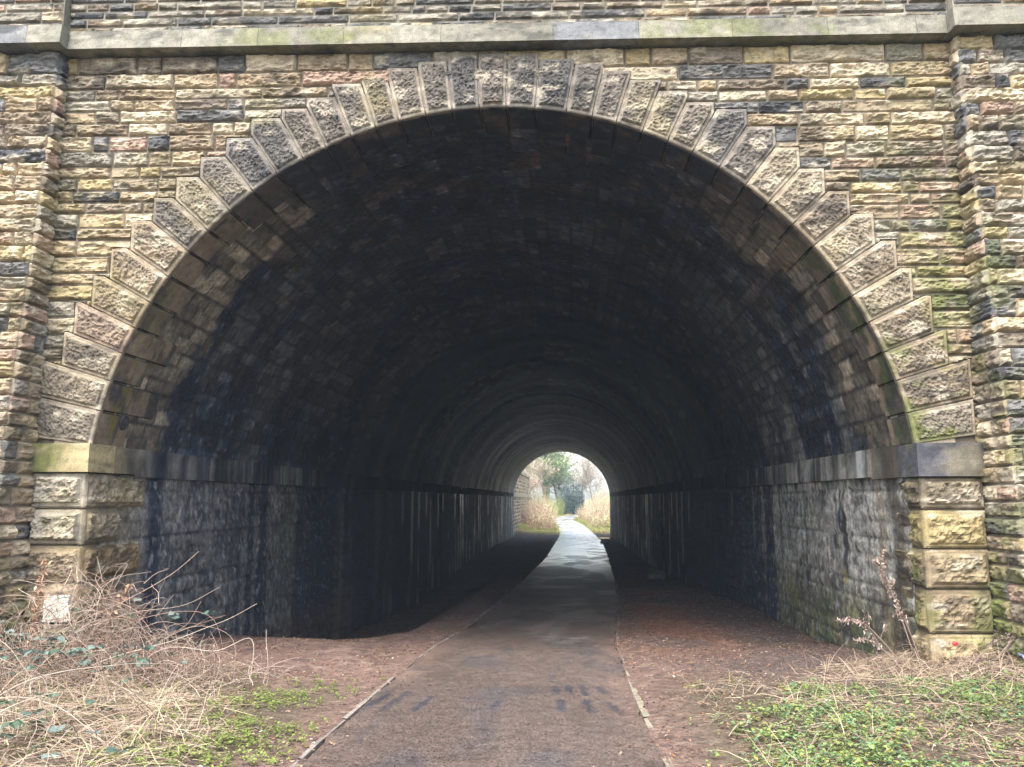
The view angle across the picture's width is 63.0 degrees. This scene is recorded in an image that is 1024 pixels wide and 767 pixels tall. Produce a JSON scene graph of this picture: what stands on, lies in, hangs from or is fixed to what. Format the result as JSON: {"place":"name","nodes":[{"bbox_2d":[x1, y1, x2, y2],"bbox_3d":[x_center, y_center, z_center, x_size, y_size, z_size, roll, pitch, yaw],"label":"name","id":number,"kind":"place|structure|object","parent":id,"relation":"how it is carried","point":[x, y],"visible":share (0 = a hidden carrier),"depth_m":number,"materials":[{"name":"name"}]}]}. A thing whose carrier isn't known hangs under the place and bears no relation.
{"place":"outdoors","nodes":[
{"label":"outdoors","id":0,"kind":"place"},
{"bbox_2d":[0,639,276,766],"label":"dry grass","id":1,"kind":"structure","parent":0,"point":[171,698],"depth_m":5.83,"materials":[{"name":"beige plant"}]},
{"bbox_2d":[298,515,663,766],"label":"path","id":2,"kind":"structure","parent":0,"point":[498,672],"depth_m":7.43,"materials":[{"name":"grey asphalt"}]},
{"bbox_2d":[0,500,1023,766],"bbox_3d":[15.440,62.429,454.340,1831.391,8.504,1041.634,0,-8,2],"label":"ground","id":3,"kind":"structure","parent":0,"point":[496,570],"depth_m":8.72,"materials":[{"name":"soil"}]},
{"bbox_2d":[27,559,52,655],"bbox_3d":[-4.693,2.265,8.277,0.178,1.032,0.141,4,-9,-28],"label":"withered fern","id":4,"kind":"object","parent":3,"relation":"on","point":[40,583],"visible":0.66,"depth_m":8.30,"materials":[{"name":"brown plant"}]},
{"bbox_2d":[97,583,133,651],"bbox_3d":[-3.996,2.447,8.367,0.334,0.863,0.166,0,-8,2],"label":"withered fern","id":5,"kind":"object","parent":3,"relation":"on","point":[119,600],"visible":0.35,"depth_m":8.40,"materials":[{"name":"brown plant"}]},
{"bbox_2d":[0,600,239,727],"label":"bramble bush","id":6,"kind":"object","parent":3,"relation":"on","point":[33,669],"visible":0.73,"depth_m":7.03,"materials":[{"name":"brown plant"}]},
{"bbox_2d":[0,655,276,766],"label":"bramble bush","id":7,"kind":"object","parent":3,"relation":"on","point":[16,723],"visible":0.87,"depth_m":5.25,"materials":[{"name":"beige plant"}]},
{"bbox_2d":[0,551,345,695],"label":"bramble bush","id":8,"kind":"object","parent":3,"relation":"on","point":[115,645],"visible":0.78,"depth_m":7.98,"materials":[{"name":"brown plant"}]},
{"bbox_2d":[0,667,385,766],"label":"ground weeds","id":9,"kind":"object","parent":3,"relation":"on","point":[245,734],"visible":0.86,"depth_m":5.57,"materials":[{"name":"green plant"}]},
{"bbox_2d":[290,581,520,766],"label":"kerb edging","id":10,"kind":"object","parent":3,"relation":"on","point":[310,751],"visible":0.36,"depth_m":6.57,"materials":[{"name":"concrete"}]},
{"bbox_2d":[0,0,1023,666],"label":"railway bridge","id":11,"kind":"structure","parent":3,"relation":"on","point":[332,318],"depth_m":9.64,"materials":[{"name":"stone"}]},
{"bbox_2d":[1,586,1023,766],"bbox_3d":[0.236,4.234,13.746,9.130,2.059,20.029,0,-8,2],"label":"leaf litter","id":12,"kind":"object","parent":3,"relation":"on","point":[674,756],"visible":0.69,"depth_m":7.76,"materials":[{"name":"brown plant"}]},
{"bbox_2d":[513,472,529,533],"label":"retaining wall","id":13,"kind":"structure","parent":3,"relation":"on","point":[521,491],"depth_m":89.37,"materials":[{"name":"stone"}]},
{"bbox_2d":[524,467,540,504],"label":"ivy tree","id":14,"kind":"object","parent":3,"relation":"on","point":[533,483],"depth_m":144.48,"materials":[{"name":"beige plant"}]},
{"bbox_2d":[521,492,549,524],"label":"brushwood","id":15,"kind":"object","parent":3,"relation":"on","point":[524,517],"visible":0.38,"depth_m":91.35,"materials":[{"name":"beige plant"}]},
{"bbox_2d":[523,457,547,483],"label":"bare tree","id":16,"kind":"object","parent":3,"relation":"on","point":[529,466],"visible":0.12,"depth_m":130.01,"materials":[{"name":"beige plant"}]},
{"bbox_2d":[529,485,551,511],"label":"brushwood","id":17,"kind":"object","parent":3,"relation":"on","point":[533,499],"visible":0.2,"depth_m":108.31,"materials":[{"name":"beige plant"}]},
{"bbox_2d":[522,456,563,498],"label":"bare tree","id":18,"kind":"object","parent":3,"relation":"on","point":[531,479],"visible":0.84,"depth_m":124.87,"materials":[{"name":"beige plant"}]},
{"bbox_2d":[527,504,560,530],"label":"brushwood","id":19,"kind":"object","parent":3,"relation":"on","point":[545,525],"visible":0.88,"depth_m":86.19,"materials":[{"name":"beige plant"}]},
{"bbox_2d":[531,500,557,522],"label":"brushwood","id":20,"kind":"object","parent":3,"relation":"on","point":[545,507],"visible":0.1,"depth_m":98.64,"materials":[{"name":"beige plant"}]},
{"bbox_2d":[537,498,559,516],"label":"brushwood","id":21,"kind":"object","parent":3,"relation":"on","point":[551,506],"visible":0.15,"depth_m":116.28,"materials":[{"name":"beige plant"}]},
{"bbox_2d":[531,452,571,500],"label":"ivy tree","id":22,"kind":"object","parent":3,"relation":"on","point":[552,477],"visible":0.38,"depth_m":136.59,"materials":[{"name":"green plant"}]},
{"bbox_2d":[538,494,566,514],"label":"brushwood","id":23,"kind":"object","parent":3,"relation":"on","point":[561,507],"visible":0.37,"depth_m":126.08,"materials":[{"name":"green plant"}]},
{"bbox_2d":[542,452,580,506],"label":"ivy tree","id":24,"kind":"object","parent":3,"relation":"on","point":[559,483],"visible":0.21,"depth_m":148.05,"materials":[{"name":"green plant"}]},
{"bbox_2d":[549,452,585,498],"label":"bare tree","id":25,"kind":"object","parent":3,"relation":"on","point":[568,469],"visible":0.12,"depth_m":168.53,"materials":[{"name":"grey plant"}]},
{"bbox_2d":[558,476,584,514],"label":"evergreen bush","id":26,"kind":"object","parent":3,"relation":"on","point":[576,501],"visible":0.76,"depth_m":130.82,"materials":[{"name":"green plant"}]},
{"bbox_2d":[534,515,609,534],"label":"verge grass","id":27,"kind":"structure","parent":3,"relation":"on","point":[590,528],"depth_m":84.39,"materials":[{"name":"green plant"}]},
{"bbox_2d":[562,452,598,499],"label":"bare tree","id":28,"kind":"object","parent":3,"relation":"on","point":[578,467],"visible":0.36,"depth_m":154.87,"materials":[{"name":"grey plant"}]},
{"bbox_2d":[576,504,592,519],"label":"brushwood","id":29,"kind":"object","parent":3,"relation":"on","point":[581,515],"visible":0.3,"depth_m":111.13,"materials":[{"name":"beige plant"}]},
{"bbox_2d":[567,457,606,500],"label":"bare tree","id":30,"kind":"object","parent":3,"relation":"on","point":[587,482],"visible":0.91,"depth_m":148.93,"materials":[{"name":"grey plant"}]},
{"bbox_2d":[582,502,609,523],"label":"brushwood","id":31,"kind":"object","parent":3,"relation":"on","point":[598,512],"visible":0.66,"depth_m":99.19,"materials":[{"name":"beige plant"}]},
{"bbox_2d":[584,495,609,518],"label":"brushwood","id":32,"kind":"object","parent":3,"relation":"on","point":[597,504],"visible":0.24,"depth_m":106.36,"materials":[{"name":"beige plant"}]},
{"bbox_2d":[585,490,609,513],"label":"brushwood","id":33,"kind":"object","parent":3,"relation":"on","point":[602,501],"visible":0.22,"depth_m":120.41,"materials":[{"name":"beige plant"}]},
{"bbox_2d":[588,513,609,527],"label":"brushwood","id":34,"kind":"object","parent":3,"relation":"on","point":[605,523],"visible":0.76,"depth_m":90.07,"materials":[{"name":"beige plant"}]},
{"bbox_2d":[592,486,609,505],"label":"brushwood","id":35,"kind":"object","parent":3,"relation":"on","point":[603,492],"visible":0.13,"depth_m":138.54,"materials":[{"name":"beige plant"}]},
{"bbox_2d":[615,582,673,766],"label":"kerb edging","id":36,"kind":"object","parent":3,"relation":"on","point":[640,703],"visible":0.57,"depth_m":7.15,"materials":[{"name":"concrete"}]},
{"bbox_2d":[647,569,665,579],"bbox_3d":[4.870,6.497,28.139,0.637,0.465,0.517,0,-8,2],"label":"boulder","id":37,"kind":"object","parent":3,"relation":"on","point":[656,574],"visible":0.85,"depth_m":27.94,"materials":[{"name":"stone"}]},
{"bbox_2d":[657,631,1023,766],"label":"dry grass","id":38,"kind":"structure","parent":3,"relation":"on","point":[878,656],"depth_m":7.30,"materials":[{"name":"beige plant"}]},
{"bbox_2d":[684,662,1023,766],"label":"ground weeds","id":39,"kind":"object","parent":3,"relation":"on","point":[875,744],"visible":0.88,"depth_m":5.70,"materials":[{"name":"green plant"}]},
{"bbox_2d":[836,609,900,663],"bbox_3d":[3.675,2.617,8.573,0.704,0.607,0.170,2,-8,-11],"label":"dead dock","id":40,"kind":"object","parent":3,"relation":"on","point":[864,623],"visible":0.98,"depth_m":8.57,"materials":[{"name":"brown plant"}]},
{"bbox_2d":[853,626,902,671],"bbox_3d":[3.626,2.638,8.286,0.588,0.512,0.140,3,-9,-22],"label":"dead dock","id":41,"kind":"object","parent":3,"relation":"on","point":[872,642],"visible":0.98,"depth_m":8.28,"materials":[{"name":"brown plant"}]},
{"bbox_2d":[872,546,912,650],"bbox_3d":[4.096,2.336,8.988,0.357,1.158,0.199,0,-8,2],"label":"dead dock","id":42,"kind":"object","parent":3,"relation":"on","point":[885,579],"visible":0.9,"depth_m":9.03,"materials":[{"name":"brown plant"}]},
{"bbox_2d":[892,595,921,664],"bbox_3d":[3.995,2.510,8.478,0.317,0.722,0.107,4,-9,-24],"label":"dead dock","id":43,"kind":"object","parent":3,"relation":"on","point":[899,613],"visible":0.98,"depth_m":8.47,"materials":[{"name":"brown plant"}]},
{"bbox_2d":[952,641,975,657],"bbox_3d":[4.434,2.627,8.189,0.222,0.193,0.047,0,-8,2],"label":"rose hip","id":44,"kind":"object","parent":3,"relation":"on","point":[954,643],"visible":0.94,"depth_m":8.19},
{"bbox_2d":[971,630,1013,667],"bbox_3d":[4.707,2.583,8.078,0.637,0.403,0.125,1,-8,-10],"label":"dead dock","id":45,"kind":"object","parent":3,"relation":"on","point":[993,643],"visible":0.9,"depth_m":8.09,"materials":[{"name":"brown plant"}]},
{"bbox_2d":[994,633,1016,661],"bbox_3d":[4.912,2.506,8.095,0.480,0.447,0.121,-3,-8,20],"label":"dead dock","id":46,"kind":"object","parent":3,"relation":"on","point":[1010,641],"visible":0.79,"depth_m":8.13,"materials":[{"name":"brown plant"}]},
{"bbox_2d":[529,452,608,500],"label":"sky","id":47,"kind":"structure","parent":0,"point":[585,494],"materials":[{"name":"white"}]}
]}

